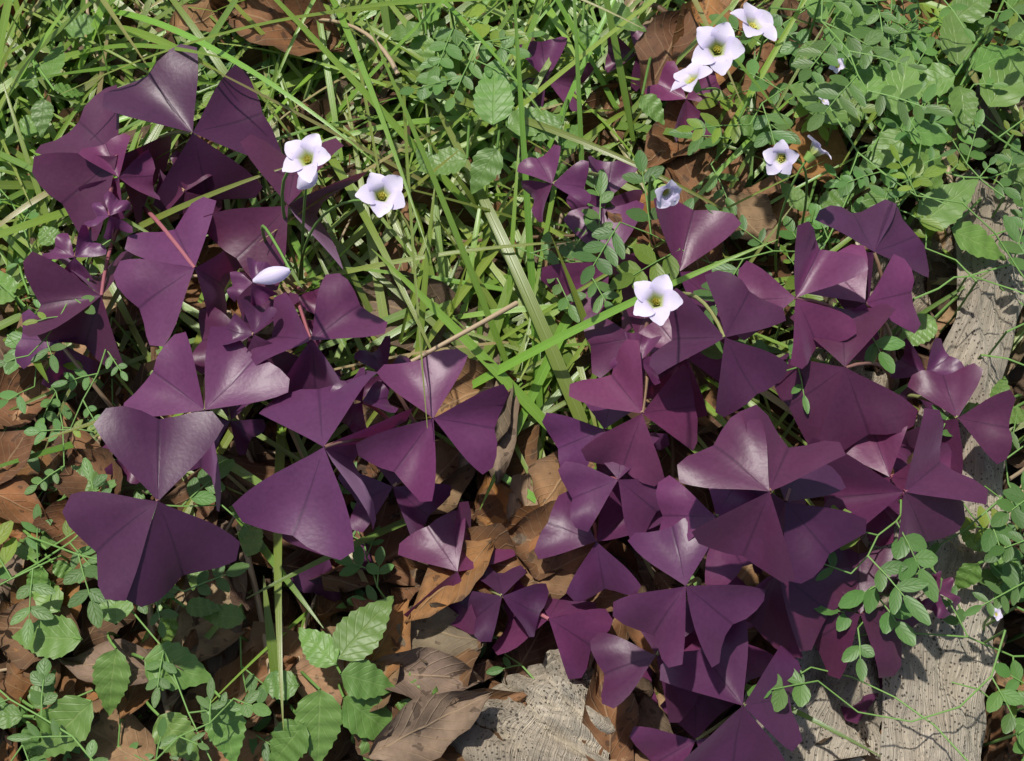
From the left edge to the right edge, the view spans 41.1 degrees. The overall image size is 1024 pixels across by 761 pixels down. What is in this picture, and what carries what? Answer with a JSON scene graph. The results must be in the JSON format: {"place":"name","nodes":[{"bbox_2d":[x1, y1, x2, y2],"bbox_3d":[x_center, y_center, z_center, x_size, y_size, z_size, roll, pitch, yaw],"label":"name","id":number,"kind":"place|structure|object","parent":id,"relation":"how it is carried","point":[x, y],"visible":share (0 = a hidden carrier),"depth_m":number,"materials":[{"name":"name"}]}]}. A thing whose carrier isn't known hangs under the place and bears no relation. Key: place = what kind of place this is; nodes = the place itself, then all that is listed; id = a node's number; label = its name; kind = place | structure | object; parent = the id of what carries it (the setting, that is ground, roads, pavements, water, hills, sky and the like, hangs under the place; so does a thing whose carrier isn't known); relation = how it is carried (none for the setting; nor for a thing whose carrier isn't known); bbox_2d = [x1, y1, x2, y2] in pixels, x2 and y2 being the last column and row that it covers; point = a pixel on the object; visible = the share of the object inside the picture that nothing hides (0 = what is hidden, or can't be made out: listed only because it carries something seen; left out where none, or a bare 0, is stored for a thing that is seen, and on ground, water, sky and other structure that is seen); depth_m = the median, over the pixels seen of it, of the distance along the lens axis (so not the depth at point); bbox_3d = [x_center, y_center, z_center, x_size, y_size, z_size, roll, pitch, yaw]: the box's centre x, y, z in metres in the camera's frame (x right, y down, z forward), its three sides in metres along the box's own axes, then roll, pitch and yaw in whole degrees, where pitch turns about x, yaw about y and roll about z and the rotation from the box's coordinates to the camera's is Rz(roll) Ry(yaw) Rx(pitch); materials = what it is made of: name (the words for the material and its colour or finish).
{"place":"outdoors","nodes":[
{"label":"outdoors","id":0,"kind":"place"},
{"bbox_2d":[60,72,958,740],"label":"leaf stalks","id":1,"kind":"object","parent":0,"point":[404,404],"visible":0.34,"depth_m":0.56,"materials":[{"name":"purple plant"}]},
{"bbox_2d":[0,0,1023,760],"bbox_3d":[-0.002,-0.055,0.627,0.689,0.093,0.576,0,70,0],"label":"dry leaf litter","id":2,"kind":"object","parent":0,"point":[428,644],"visible":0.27,"depth_m":0.59,"materials":[{"name":"brown plant"}]},
{"bbox_2d":[0,0,1023,760],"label":"grass","id":3,"kind":"structure","parent":2,"relation":"on","point":[536,338],"depth_m":0.63,"materials":[{"name":"green plant"}]},
{"bbox_2d":[0,0,1023,760],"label":"creeper leaves","id":4,"kind":"object","parent":2,"relation":"on","point":[1006,532],"visible":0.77,"depth_m":0.57,"materials":[{"name":"green plant"}]},
{"bbox_2d":[0,0,1023,760],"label":"broad green leaves","id":5,"kind":"object","parent":2,"relation":"on","point":[356,636],"visible":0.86,"depth_m":0.58,"materials":[{"name":"green plant"}]},
{"bbox_2d":[0,0,1023,760],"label":"creeper stems","id":6,"kind":"object","parent":2,"relation":"on","point":[820,238],"visible":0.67,"depth_m":0.57,"materials":[{"name":"green plant"}]},
{"bbox_2d":[0,0,1023,743],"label":"weed stems","id":7,"kind":"object","parent":2,"relation":"on","point":[980,40],"visible":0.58,"depth_m":0.61,"materials":[{"name":"green plant"}]},
{"bbox_2d":[0,0,1023,760],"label":"stems","id":8,"kind":"object","parent":2,"relation":"on","point":[416,358],"visible":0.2,"depth_m":0.59,"materials":[{"name":"green plant"}]},
{"bbox_2d":[5,14,1023,733],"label":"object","id":9,"kind":"object","parent":2,"relation":"on","point":[643,686],"visible":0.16,"depth_m":0.61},
{"bbox_2d":[15,24,1015,760],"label":"purple shamrock leaves","id":10,"kind":"object","parent":2,"relation":"on","point":[851,426],"visible":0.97,"depth_m":0.54,"materials":[{"name":"purple plant"}]},
{"bbox_2d":[450,169,1023,760],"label":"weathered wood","id":11,"kind":"object","parent":2,"relation":"on","point":[544,723],"visible":0.54,"depth_m":0.55,"materials":[{"name":"beige wood"}]},
{"bbox_2d":[261,22,996,630],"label":"flower stems","id":12,"kind":"object","parent":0,"point":[807,158],"visible":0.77,"depth_m":0.55,"materials":[{"name":"green plant"}]},
{"bbox_2d":[253,2,1002,620],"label":"flowers","id":13,"kind":"object","parent":12,"relation":"on","point":[709,38],"visible":0.99,"depth_m":0.51,"materials":[{"name":"white plant"}]}
]}

